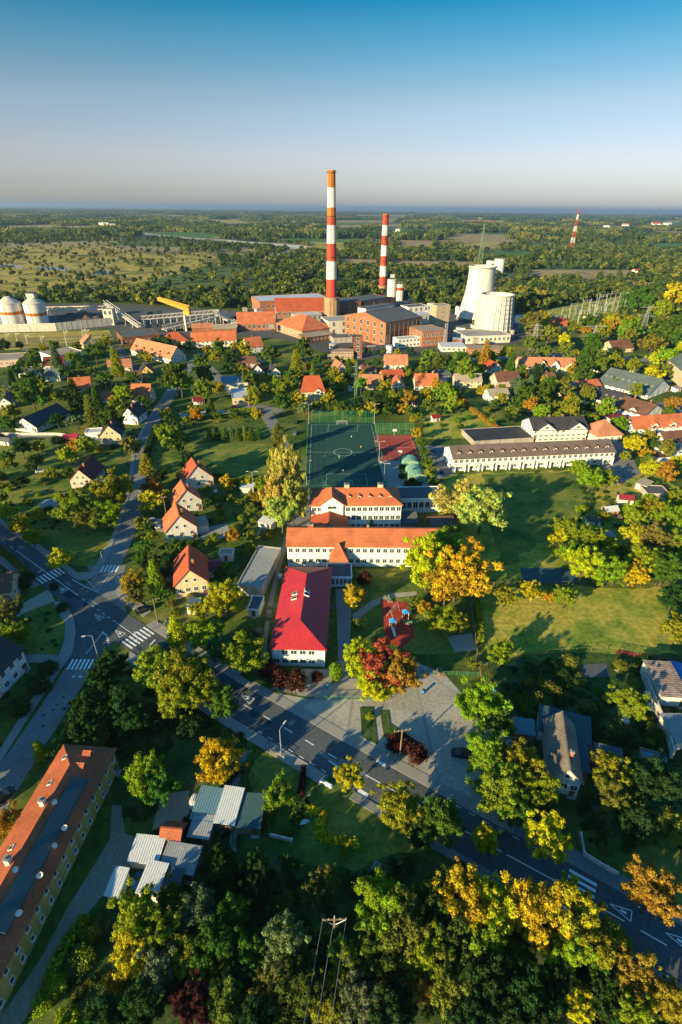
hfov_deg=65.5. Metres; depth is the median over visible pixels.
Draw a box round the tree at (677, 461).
[669,455,681,469]
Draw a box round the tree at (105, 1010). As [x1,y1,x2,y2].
[84,991,127,1023]
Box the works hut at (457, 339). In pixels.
[452,337,462,341]
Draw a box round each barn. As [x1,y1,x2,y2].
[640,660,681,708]
[657,713,681,750]
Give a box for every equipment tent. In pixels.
[400,454,419,466]
[405,464,426,481]
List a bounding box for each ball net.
[311,411,373,422]
[323,477,379,487]
[375,423,413,432]
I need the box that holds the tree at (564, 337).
[558,331,574,346]
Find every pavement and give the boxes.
[0,518,79,575]
[0,556,39,587]
[0,601,75,762]
[66,548,111,579]
[107,353,197,548]
[115,574,150,616]
[126,652,327,784]
[146,620,241,679]
[248,681,473,809]
[349,791,679,988]
[513,823,681,925]
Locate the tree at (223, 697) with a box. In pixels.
[203,682,239,718]
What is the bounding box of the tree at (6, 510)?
[0,500,20,521]
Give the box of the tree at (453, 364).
[444,359,460,373]
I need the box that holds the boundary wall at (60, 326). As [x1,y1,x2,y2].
[0,318,111,331]
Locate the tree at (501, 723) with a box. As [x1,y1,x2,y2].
[476,708,516,735]
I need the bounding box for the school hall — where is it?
[269,566,331,666]
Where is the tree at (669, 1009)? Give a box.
[653,974,681,1023]
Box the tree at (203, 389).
[191,377,215,404]
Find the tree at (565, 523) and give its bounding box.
[547,515,586,542]
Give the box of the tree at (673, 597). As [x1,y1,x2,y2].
[656,580,681,609]
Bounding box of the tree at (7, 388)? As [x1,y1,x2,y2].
[0,385,19,394]
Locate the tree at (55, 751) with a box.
[45,738,77,765]
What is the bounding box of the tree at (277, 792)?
[261,768,298,812]
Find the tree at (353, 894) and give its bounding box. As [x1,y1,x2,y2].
[346,875,362,900]
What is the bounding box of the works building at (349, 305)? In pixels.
[339,297,360,315]
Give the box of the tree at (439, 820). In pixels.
[410,794,466,850]
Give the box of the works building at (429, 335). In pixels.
[409,324,446,346]
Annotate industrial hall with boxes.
[0,352,26,366]
[39,347,83,363]
[116,328,159,346]
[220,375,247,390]
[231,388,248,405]
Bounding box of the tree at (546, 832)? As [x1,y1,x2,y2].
[522,809,573,863]
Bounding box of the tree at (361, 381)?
[352,376,367,394]
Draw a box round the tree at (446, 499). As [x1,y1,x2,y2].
[428,476,483,517]
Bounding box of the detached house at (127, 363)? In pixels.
[106,358,132,372]
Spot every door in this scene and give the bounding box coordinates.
[23,662,30,672]
[114,764,121,776]
[183,875,192,884]
[195,838,203,848]
[220,824,227,834]
[250,611,255,618]
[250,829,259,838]
[566,789,575,799]
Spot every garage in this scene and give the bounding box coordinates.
[84,427,102,438]
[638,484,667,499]
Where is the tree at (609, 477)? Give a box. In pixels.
[600,468,620,488]
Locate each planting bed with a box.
[360,707,377,744]
[380,710,416,755]
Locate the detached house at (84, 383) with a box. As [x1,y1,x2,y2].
[67,375,91,391]
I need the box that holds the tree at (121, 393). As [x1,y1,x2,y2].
[108,385,133,405]
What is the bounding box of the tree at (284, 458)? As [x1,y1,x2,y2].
[269,449,300,488]
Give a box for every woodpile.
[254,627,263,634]
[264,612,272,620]
[436,667,444,676]
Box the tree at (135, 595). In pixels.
[125,587,145,604]
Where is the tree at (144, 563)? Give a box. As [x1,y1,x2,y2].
[134,556,158,570]
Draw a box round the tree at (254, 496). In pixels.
[244,490,260,503]
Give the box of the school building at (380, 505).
[310,482,402,526]
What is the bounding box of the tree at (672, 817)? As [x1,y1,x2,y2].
[647,805,681,844]
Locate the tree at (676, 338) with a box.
[670,331,681,346]
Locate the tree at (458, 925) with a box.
[428,901,474,967]
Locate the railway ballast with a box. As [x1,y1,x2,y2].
[0,330,112,349]
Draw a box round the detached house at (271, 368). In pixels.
[266,362,280,376]
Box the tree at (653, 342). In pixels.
[636,333,668,355]
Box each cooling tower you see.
[456,264,497,322]
[473,291,514,333]
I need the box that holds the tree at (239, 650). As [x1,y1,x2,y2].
[220,629,269,673]
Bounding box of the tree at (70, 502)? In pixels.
[47,489,96,526]
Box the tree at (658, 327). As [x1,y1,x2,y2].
[647,316,679,349]
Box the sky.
[0,0,681,212]
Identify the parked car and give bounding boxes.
[0,785,16,805]
[35,468,45,473]
[134,605,152,614]
[147,518,160,522]
[151,523,160,528]
[451,747,472,759]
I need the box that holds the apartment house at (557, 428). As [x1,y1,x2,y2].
[521,414,588,441]
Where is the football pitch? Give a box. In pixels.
[306,423,385,487]
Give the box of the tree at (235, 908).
[214,891,251,935]
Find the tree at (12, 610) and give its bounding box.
[0,593,23,624]
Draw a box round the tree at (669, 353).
[655,346,680,365]
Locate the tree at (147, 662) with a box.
[132,642,182,689]
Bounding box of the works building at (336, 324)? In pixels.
[321,315,344,333]
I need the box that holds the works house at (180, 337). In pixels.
[165,330,188,344]
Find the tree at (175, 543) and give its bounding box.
[165,537,185,554]
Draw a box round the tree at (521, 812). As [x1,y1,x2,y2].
[496,787,542,827]
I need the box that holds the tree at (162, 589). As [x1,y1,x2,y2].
[152,584,173,601]
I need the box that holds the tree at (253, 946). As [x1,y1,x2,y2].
[233,927,269,978]
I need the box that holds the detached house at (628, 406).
[614,395,662,416]
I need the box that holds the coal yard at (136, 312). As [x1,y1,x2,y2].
[0,304,236,332]
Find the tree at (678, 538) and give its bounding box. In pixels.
[663,528,681,554]
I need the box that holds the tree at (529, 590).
[519,579,547,602]
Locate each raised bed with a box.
[161,619,169,627]
[229,830,237,852]
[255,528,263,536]
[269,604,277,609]
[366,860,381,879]
[385,592,392,602]
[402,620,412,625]
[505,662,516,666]
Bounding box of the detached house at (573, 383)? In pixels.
[554,381,578,395]
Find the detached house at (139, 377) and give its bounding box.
[124,369,142,382]
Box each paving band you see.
[292,698,312,712]
[345,698,353,743]
[382,700,391,723]
[415,687,444,796]
[418,666,457,693]
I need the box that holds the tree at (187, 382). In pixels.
[165,374,193,398]
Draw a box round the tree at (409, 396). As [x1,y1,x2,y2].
[397,388,417,403]
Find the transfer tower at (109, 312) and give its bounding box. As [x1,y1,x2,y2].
[102,307,117,324]
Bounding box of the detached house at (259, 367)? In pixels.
[252,361,265,375]
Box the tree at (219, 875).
[205,863,235,902]
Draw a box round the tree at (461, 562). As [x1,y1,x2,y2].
[423,536,504,601]
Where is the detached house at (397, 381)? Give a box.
[391,374,405,390]
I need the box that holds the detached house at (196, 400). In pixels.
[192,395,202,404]
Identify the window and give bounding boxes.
[0,671,6,679]
[0,997,4,1009]
[3,967,9,977]
[4,680,10,688]
[9,975,15,986]
[15,945,20,955]
[20,953,26,964]
[25,924,30,934]
[30,933,35,943]
[35,906,40,915]
[39,914,45,923]
[49,895,54,905]
[57,878,62,887]
[281,650,288,654]
[282,659,288,663]
[290,650,297,654]
[291,659,297,663]
[299,650,305,654]
[299,659,305,663]
[308,651,314,655]
[406,502,411,508]
[413,502,417,507]
[419,502,423,507]
[561,783,567,789]
[563,774,570,779]
[569,785,578,791]
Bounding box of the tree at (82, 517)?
[68,503,104,532]
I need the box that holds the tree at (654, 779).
[628,748,681,809]
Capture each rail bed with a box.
[4,334,115,338]
[10,336,116,342]
[10,338,117,346]
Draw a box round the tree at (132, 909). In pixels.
[106,877,159,945]
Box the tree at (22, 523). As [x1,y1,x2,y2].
[6,512,31,534]
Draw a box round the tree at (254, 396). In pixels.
[242,385,267,406]
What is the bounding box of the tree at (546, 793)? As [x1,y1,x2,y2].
[517,764,562,814]
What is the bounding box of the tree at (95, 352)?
[82,342,106,364]
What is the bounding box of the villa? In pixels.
[299,373,325,404]
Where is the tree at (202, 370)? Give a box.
[191,360,216,381]
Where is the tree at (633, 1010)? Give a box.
[611,987,656,1023]
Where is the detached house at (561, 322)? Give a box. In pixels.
[544,317,567,330]
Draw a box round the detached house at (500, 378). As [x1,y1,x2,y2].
[489,369,519,386]
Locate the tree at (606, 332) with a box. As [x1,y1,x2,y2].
[592,321,611,340]
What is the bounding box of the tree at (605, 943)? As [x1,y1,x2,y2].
[569,898,626,969]
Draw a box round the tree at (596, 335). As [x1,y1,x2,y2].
[583,332,602,345]
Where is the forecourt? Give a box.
[234,661,515,834]
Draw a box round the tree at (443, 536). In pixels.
[426,524,467,553]
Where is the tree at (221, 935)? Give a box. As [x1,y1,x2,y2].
[190,911,244,979]
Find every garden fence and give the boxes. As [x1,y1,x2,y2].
[267,745,283,758]
[471,601,482,682]
[487,646,670,657]
[493,581,669,586]
[616,649,681,661]
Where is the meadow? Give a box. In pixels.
[0,246,217,292]
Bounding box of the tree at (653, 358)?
[644,349,666,364]
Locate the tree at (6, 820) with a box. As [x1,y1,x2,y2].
[0,799,22,843]
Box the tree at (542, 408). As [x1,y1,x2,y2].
[532,404,551,416]
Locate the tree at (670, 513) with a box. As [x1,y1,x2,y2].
[652,500,681,531]
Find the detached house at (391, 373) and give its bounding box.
[379,368,403,380]
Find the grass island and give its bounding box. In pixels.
[399,464,424,482]
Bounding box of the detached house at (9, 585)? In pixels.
[0,571,21,603]
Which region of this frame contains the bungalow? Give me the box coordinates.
[586,419,623,442]
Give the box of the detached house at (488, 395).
[482,386,510,402]
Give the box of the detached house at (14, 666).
[0,636,30,697]
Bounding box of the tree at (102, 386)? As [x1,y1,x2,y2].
[94,377,112,391]
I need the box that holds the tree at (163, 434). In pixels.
[154,424,184,452]
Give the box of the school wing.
[310,511,347,525]
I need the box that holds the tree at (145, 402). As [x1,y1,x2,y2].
[135,395,154,408]
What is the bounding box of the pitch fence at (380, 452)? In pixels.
[375,426,387,483]
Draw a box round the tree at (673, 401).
[663,396,681,408]
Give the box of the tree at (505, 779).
[463,752,528,819]
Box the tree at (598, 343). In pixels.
[581,338,602,351]
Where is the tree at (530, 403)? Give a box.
[522,396,537,415]
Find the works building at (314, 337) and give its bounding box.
[298,331,333,342]
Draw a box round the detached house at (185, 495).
[169,479,202,511]
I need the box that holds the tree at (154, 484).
[138,475,165,493]
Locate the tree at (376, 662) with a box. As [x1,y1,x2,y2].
[357,636,412,689]
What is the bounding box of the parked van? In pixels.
[103,789,108,799]
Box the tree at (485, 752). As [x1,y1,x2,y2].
[464,719,508,781]
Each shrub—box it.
[0,469,6,480]
[5,692,31,718]
[18,568,35,590]
[22,672,53,696]
[29,992,55,1019]
[34,658,61,676]
[43,506,52,512]
[45,971,67,1000]
[49,435,63,444]
[49,582,58,590]
[55,601,68,613]
[68,939,96,975]
[78,922,99,945]
[80,723,109,746]
[94,446,103,452]
[102,968,123,995]
[142,706,170,736]
[166,598,175,607]
[169,606,182,616]
[174,714,202,740]
[186,538,195,545]
[186,592,198,599]
[203,484,210,490]
[212,504,221,510]
[216,515,224,520]
[221,561,228,567]
[229,860,245,884]
[230,573,239,581]
[233,523,241,529]
[237,514,244,519]
[242,517,249,523]
[245,626,253,634]
[249,516,258,523]
[256,658,279,681]
[261,532,274,539]
[265,528,273,534]
[266,667,291,689]
[282,666,307,694]
[310,669,323,683]
[328,661,343,681]
[339,849,346,861]
[354,569,372,585]
[365,712,376,720]
[384,733,407,756]
[398,473,405,478]
[399,732,412,740]
[399,736,413,754]
[403,477,425,485]
[404,741,431,767]
[453,417,461,422]
[465,414,472,419]
[511,665,517,672]
[512,684,529,694]
[521,675,534,686]
[524,662,541,673]
[524,707,537,718]
[529,691,550,708]
[540,679,561,694]
[545,656,558,668]
[551,693,568,708]
[552,548,562,556]
[555,666,569,678]
[559,653,578,667]
[574,504,589,513]
[575,690,586,698]
[578,697,597,711]
[583,707,602,726]
[585,523,598,530]
[592,723,610,743]
[593,686,603,697]
[595,510,611,520]
[596,738,610,745]
[600,694,615,709]
[603,550,616,559]
[603,721,613,731]
[604,500,611,505]
[612,658,628,670]
[613,677,622,684]
[614,545,631,555]
[615,734,632,745]
[622,748,629,756]
[625,677,640,689]
[639,653,653,660]
[643,493,654,498]
[643,724,665,741]
[643,741,651,748]
[645,720,655,726]
[646,737,655,745]
[651,478,659,484]
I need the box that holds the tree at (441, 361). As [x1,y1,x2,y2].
[431,354,449,369]
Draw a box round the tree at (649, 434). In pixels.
[641,427,660,441]
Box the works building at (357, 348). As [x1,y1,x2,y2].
[353,334,362,358]
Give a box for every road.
[0,524,681,982]
[0,654,98,811]
[3,435,141,441]
[63,609,114,669]
[86,565,126,612]
[104,353,203,564]
[110,344,138,370]
[178,408,246,417]
[209,366,283,413]
[227,240,307,247]
[431,353,668,362]
[596,390,681,416]
[600,442,639,484]
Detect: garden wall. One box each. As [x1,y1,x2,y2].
[2,432,85,437]
[268,833,292,842]
[320,778,331,787]
[578,831,618,875]
[641,670,676,758]
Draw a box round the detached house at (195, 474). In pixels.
[178,457,213,488]
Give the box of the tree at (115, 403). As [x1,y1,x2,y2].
[106,398,125,413]
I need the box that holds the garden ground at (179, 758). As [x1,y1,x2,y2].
[77,701,666,1023]
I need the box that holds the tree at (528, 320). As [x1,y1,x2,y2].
[517,310,546,335]
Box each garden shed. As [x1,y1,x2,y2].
[0,437,12,445]
[40,499,57,508]
[62,433,78,443]
[103,866,129,905]
[127,833,165,868]
[135,859,168,904]
[159,820,188,848]
[160,840,202,884]
[163,867,184,908]
[185,596,202,614]
[187,812,214,848]
[189,785,222,833]
[213,785,244,834]
[218,548,234,562]
[233,792,264,838]
[239,482,254,492]
[247,595,264,618]
[257,515,275,529]
[411,400,417,406]
[430,414,440,421]
[513,716,535,743]
[585,515,601,526]
[588,745,595,773]
[593,742,623,771]
[600,505,619,515]
[604,530,616,538]
[616,494,634,504]
[635,477,653,489]
[638,747,666,762]
[670,385,680,391]
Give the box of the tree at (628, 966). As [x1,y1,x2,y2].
[613,944,671,1014]
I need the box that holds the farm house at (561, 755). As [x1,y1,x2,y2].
[542,711,583,799]
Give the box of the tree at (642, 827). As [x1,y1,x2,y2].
[607,800,662,841]
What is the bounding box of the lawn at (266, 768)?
[248,751,307,810]
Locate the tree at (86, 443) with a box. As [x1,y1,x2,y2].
[74,433,95,456]
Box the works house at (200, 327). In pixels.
[191,323,213,331]
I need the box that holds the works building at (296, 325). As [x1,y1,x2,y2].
[276,313,329,337]
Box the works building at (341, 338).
[330,333,352,342]
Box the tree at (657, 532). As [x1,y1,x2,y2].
[637,519,678,550]
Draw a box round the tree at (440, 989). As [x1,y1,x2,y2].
[422,949,473,1023]
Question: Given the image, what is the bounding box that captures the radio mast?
[570,208,579,246]
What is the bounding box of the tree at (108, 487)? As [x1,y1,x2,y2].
[88,466,135,504]
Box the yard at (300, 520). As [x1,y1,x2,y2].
[287,485,309,526]
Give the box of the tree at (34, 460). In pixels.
[23,453,43,470]
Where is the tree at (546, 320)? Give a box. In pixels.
[533,310,554,325]
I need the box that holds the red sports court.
[375,435,421,460]
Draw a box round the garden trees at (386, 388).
[0,312,681,669]
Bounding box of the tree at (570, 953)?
[542,917,598,977]
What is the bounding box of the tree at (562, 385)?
[555,376,576,400]
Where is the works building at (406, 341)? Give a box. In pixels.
[393,335,419,347]
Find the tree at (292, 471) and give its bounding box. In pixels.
[270,464,295,484]
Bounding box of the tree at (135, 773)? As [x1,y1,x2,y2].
[119,749,164,797]
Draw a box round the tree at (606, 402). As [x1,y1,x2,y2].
[592,395,616,418]
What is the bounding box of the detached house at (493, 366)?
[484,359,502,373]
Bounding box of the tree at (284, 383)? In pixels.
[272,375,299,396]
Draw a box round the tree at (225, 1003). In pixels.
[201,967,242,1023]
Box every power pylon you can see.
[351,361,360,397]
[443,323,447,341]
[477,225,486,263]
[525,323,544,351]
[579,325,608,337]
[639,306,657,331]
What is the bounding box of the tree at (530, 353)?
[524,349,538,356]
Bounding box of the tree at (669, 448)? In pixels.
[659,437,676,455]
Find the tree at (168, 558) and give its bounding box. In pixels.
[155,552,174,565]
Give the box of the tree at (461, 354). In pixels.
[454,349,470,360]
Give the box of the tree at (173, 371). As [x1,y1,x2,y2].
[157,361,187,398]
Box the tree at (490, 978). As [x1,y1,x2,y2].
[460,947,528,1019]
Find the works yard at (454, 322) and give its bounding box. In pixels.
[158,299,526,359]
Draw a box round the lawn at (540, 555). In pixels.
[436,467,681,579]
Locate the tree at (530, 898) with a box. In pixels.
[500,869,574,954]
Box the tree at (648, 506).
[636,495,667,524]
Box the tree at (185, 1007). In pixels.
[168,967,211,1023]
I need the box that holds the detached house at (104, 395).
[98,389,112,402]
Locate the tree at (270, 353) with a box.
[256,343,281,362]
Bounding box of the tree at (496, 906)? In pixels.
[468,870,521,937]
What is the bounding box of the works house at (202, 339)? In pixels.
[190,330,236,347]
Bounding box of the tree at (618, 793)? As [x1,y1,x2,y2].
[596,771,640,818]
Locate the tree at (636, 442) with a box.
[623,435,647,455]
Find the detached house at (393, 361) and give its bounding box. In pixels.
[383,353,407,369]
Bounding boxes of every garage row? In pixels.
[461,426,534,444]
[604,413,626,422]
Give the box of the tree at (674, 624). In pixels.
[656,610,681,643]
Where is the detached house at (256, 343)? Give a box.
[243,335,262,352]
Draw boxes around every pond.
[0,264,22,267]
[33,267,70,270]
[91,270,110,274]
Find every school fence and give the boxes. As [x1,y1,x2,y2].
[302,695,372,699]
[415,670,478,675]
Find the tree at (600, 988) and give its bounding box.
[586,971,623,1023]
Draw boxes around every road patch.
[62,591,73,598]
[67,590,80,599]
[119,625,134,636]
[124,638,142,649]
[161,644,171,651]
[248,709,271,725]
[288,719,295,726]
[317,751,339,765]
[338,758,369,777]
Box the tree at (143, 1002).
[118,975,166,1023]
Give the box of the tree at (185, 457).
[173,450,202,469]
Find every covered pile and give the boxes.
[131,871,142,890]
[189,793,197,809]
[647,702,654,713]
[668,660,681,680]
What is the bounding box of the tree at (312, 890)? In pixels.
[299,871,325,908]
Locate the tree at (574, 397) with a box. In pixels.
[567,394,582,406]
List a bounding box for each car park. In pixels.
[418,446,454,478]
[474,710,533,819]
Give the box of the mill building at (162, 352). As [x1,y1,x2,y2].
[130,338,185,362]
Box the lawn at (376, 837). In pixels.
[301,779,432,871]
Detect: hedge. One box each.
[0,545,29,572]
[30,912,90,1000]
[138,423,160,472]
[197,412,252,418]
[226,407,258,411]
[263,807,276,837]
[284,799,304,837]
[296,763,307,796]
[302,803,359,849]
[458,396,500,426]
[474,601,484,644]
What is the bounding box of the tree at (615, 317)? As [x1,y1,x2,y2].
[601,312,621,325]
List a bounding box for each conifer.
[7,369,17,387]
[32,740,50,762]
[48,345,64,367]
[67,377,82,408]
[83,394,102,428]
[90,386,104,411]
[109,346,125,376]
[137,453,154,475]
[146,558,167,596]
[159,558,172,584]
[165,615,189,647]
[206,398,215,414]
[206,427,213,440]
[214,426,220,439]
[221,427,228,440]
[228,426,234,440]
[234,427,242,440]
[241,426,247,440]
[247,427,254,441]
[255,426,261,439]
[270,375,277,392]
[289,348,303,377]
[309,363,316,375]
[343,358,353,380]
[451,352,458,373]
[476,339,490,366]
[504,351,515,370]
[510,380,522,398]
[525,374,534,390]
[532,364,540,382]
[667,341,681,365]
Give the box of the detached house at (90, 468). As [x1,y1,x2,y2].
[68,455,104,487]
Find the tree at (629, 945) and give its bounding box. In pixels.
[612,927,637,955]
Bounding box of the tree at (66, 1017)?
[53,1002,84,1023]
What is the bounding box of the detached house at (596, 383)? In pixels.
[575,378,601,389]
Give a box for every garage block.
[237,545,280,596]
[427,516,457,532]
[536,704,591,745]
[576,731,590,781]
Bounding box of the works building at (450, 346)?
[438,342,466,351]
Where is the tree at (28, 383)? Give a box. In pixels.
[1,372,51,411]
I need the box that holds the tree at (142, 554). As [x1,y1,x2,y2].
[132,548,147,564]
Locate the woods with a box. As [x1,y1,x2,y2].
[0,231,681,325]
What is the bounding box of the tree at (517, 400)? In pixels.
[508,396,524,409]
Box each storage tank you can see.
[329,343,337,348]
[386,344,393,352]
[455,306,459,314]
[510,330,514,337]
[515,315,522,322]
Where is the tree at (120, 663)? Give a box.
[93,647,129,676]
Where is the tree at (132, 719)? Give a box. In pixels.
[112,702,149,737]
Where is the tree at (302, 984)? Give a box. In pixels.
[269,943,329,1022]
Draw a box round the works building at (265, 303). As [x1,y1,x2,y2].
[251,293,323,312]
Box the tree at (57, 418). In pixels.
[46,412,65,428]
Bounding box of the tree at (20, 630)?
[0,618,35,644]
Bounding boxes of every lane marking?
[16,550,76,594]
[245,705,360,772]
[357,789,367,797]
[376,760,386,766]
[507,854,555,881]
[607,911,666,945]
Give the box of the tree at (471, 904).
[427,855,493,931]
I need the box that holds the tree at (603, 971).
[586,951,616,981]
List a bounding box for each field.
[1,225,85,228]
[3,225,36,226]
[144,232,217,237]
[176,219,244,221]
[222,222,261,223]
[283,238,363,241]
[308,242,344,249]
[336,220,395,221]
[336,224,398,225]
[338,225,359,227]
[340,259,375,263]
[358,215,404,215]
[391,261,475,266]
[400,240,432,246]
[437,237,513,241]
[448,234,515,240]
[458,220,498,221]
[458,232,526,234]
[463,242,501,246]
[483,252,530,256]
[529,270,631,276]
[646,231,681,232]
[648,243,681,247]
[661,220,681,221]
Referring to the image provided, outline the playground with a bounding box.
[380,599,414,647]
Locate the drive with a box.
[156,519,163,531]
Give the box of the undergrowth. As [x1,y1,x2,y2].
[0,366,681,1023]
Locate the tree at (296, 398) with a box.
[285,390,307,410]
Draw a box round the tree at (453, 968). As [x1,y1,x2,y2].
[434,943,463,977]
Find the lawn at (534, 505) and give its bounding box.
[481,471,603,565]
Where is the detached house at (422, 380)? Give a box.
[413,371,438,390]
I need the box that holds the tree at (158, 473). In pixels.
[149,468,168,481]
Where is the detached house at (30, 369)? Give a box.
[18,367,35,376]
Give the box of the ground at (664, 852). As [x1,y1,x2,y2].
[0,206,681,1023]
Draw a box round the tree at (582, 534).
[565,521,599,547]
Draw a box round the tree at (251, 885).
[238,866,274,906]
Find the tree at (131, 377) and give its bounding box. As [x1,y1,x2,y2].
[123,371,140,383]
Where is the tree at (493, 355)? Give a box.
[490,349,500,362]
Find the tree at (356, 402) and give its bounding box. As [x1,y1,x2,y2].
[349,395,363,412]
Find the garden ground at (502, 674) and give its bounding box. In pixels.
[487,652,681,838]
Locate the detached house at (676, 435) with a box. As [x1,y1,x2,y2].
[652,430,681,462]
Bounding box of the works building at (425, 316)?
[414,311,428,323]
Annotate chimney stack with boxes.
[324,170,339,315]
[378,214,388,295]
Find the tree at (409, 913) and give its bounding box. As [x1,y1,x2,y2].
[382,884,441,978]
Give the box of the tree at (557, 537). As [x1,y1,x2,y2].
[547,528,568,547]
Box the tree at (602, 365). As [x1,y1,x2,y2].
[590,355,613,377]
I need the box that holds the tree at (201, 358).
[192,352,212,366]
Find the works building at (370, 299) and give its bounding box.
[351,294,395,306]
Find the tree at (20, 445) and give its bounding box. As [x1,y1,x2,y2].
[11,436,31,457]
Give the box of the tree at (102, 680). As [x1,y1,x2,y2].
[82,660,120,695]
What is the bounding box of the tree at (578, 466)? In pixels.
[568,459,589,478]
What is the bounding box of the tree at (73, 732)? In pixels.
[54,711,98,745]
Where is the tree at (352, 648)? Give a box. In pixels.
[343,636,369,653]
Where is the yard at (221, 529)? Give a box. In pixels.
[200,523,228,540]
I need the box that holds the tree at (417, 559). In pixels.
[399,533,453,591]
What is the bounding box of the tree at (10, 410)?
[0,402,21,420]
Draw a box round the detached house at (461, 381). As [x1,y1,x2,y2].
[452,371,482,387]
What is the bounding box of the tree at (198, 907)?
[178,880,218,935]
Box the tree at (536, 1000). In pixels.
[504,954,566,1023]
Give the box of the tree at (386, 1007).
[368,985,413,1023]
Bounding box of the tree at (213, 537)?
[203,532,219,545]
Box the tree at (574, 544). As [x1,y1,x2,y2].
[558,539,584,562]
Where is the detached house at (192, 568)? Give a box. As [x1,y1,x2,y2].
[158,544,221,598]
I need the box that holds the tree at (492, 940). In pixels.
[456,917,508,962]
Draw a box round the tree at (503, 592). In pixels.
[492,584,518,607]
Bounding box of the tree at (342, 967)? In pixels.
[324,932,363,988]
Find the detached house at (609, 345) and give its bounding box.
[601,339,633,351]
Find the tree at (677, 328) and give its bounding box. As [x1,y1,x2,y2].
[663,324,681,348]
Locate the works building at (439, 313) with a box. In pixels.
[428,303,449,328]
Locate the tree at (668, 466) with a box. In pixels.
[649,460,679,483]
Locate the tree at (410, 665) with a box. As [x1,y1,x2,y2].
[379,649,428,694]
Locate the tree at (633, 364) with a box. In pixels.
[623,356,642,371]
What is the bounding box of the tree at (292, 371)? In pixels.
[283,368,297,380]
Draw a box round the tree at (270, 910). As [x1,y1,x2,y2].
[258,897,283,930]
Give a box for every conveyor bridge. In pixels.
[46,305,104,316]
[103,300,141,327]
[141,309,218,324]
[161,311,226,330]
[213,310,236,325]
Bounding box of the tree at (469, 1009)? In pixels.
[443,983,500,1023]
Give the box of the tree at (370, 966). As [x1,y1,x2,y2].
[354,921,402,988]
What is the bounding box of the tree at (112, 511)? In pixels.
[88,499,123,529]
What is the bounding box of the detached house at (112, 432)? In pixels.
[98,418,125,444]
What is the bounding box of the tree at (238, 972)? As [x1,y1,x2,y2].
[218,951,252,995]
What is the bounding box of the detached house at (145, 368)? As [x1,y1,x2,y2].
[139,361,152,377]
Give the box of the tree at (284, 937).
[258,908,311,982]
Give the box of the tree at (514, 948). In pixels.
[500,934,529,973]
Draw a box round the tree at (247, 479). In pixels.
[237,475,255,483]
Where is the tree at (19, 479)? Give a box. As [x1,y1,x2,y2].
[9,474,30,488]
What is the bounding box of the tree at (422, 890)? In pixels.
[408,864,464,922]
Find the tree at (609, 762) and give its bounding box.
[590,748,635,788]
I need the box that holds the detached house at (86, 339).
[79,333,97,348]
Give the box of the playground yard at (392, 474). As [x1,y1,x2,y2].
[379,461,428,486]
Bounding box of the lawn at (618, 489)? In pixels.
[586,468,671,506]
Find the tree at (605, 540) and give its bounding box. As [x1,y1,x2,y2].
[590,528,617,551]
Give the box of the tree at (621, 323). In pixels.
[619,316,640,339]
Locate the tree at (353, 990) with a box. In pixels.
[331,954,379,1023]
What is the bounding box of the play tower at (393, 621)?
[389,609,409,636]
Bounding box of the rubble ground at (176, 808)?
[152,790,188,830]
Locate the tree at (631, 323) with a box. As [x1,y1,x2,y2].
[616,317,644,335]
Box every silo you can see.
[0,296,25,323]
[22,292,49,323]
[387,273,396,300]
[396,284,403,300]
[486,260,494,264]
[494,258,505,273]
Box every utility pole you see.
[147,598,159,623]
[322,915,346,930]
[394,729,410,756]
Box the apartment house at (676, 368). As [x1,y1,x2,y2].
[666,353,681,388]
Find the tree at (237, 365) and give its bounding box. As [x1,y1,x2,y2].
[229,360,248,372]
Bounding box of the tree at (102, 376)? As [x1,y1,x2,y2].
[93,372,113,385]
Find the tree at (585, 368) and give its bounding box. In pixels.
[573,361,593,379]
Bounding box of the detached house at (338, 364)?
[330,359,344,372]
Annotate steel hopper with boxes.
[269,324,273,332]
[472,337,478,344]
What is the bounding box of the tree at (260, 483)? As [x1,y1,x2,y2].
[253,475,268,491]
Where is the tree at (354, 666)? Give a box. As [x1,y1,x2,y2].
[343,646,389,692]
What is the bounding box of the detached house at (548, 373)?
[540,370,555,379]
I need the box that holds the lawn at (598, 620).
[479,585,677,656]
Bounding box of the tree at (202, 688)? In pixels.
[184,668,220,708]
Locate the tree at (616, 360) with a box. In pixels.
[608,350,625,368]
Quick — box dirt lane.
[0,805,134,1023]
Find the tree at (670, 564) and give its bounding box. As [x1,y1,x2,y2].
[642,548,681,585]
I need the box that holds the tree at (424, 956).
[398,920,455,985]
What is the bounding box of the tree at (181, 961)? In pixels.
[168,931,206,986]
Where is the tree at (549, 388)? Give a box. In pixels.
[532,380,555,403]
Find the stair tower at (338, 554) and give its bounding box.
[329,542,347,562]
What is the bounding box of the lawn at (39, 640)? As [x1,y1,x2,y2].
[21,602,64,655]
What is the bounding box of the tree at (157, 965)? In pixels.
[135,939,181,994]
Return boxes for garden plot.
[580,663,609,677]
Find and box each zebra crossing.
[35,568,64,583]
[67,659,93,668]
[100,565,119,571]
[121,627,153,648]
[561,869,596,909]
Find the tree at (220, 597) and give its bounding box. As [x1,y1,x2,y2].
[201,578,245,619]
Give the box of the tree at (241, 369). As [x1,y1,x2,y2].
[235,366,253,374]
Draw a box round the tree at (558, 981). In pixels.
[541,957,577,1015]
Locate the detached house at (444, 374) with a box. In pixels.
[432,368,451,379]
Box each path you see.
[16,590,54,616]
[25,654,57,662]
[37,544,65,570]
[230,750,247,786]
[256,406,289,449]
[260,536,286,658]
[272,669,331,696]
[315,679,369,696]
[335,589,350,678]
[352,591,416,621]
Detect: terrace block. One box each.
[443,439,616,471]
[515,355,575,372]
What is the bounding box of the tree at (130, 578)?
[119,566,148,593]
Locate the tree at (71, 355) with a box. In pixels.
[64,350,83,370]
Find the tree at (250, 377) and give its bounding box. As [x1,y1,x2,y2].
[238,371,257,383]

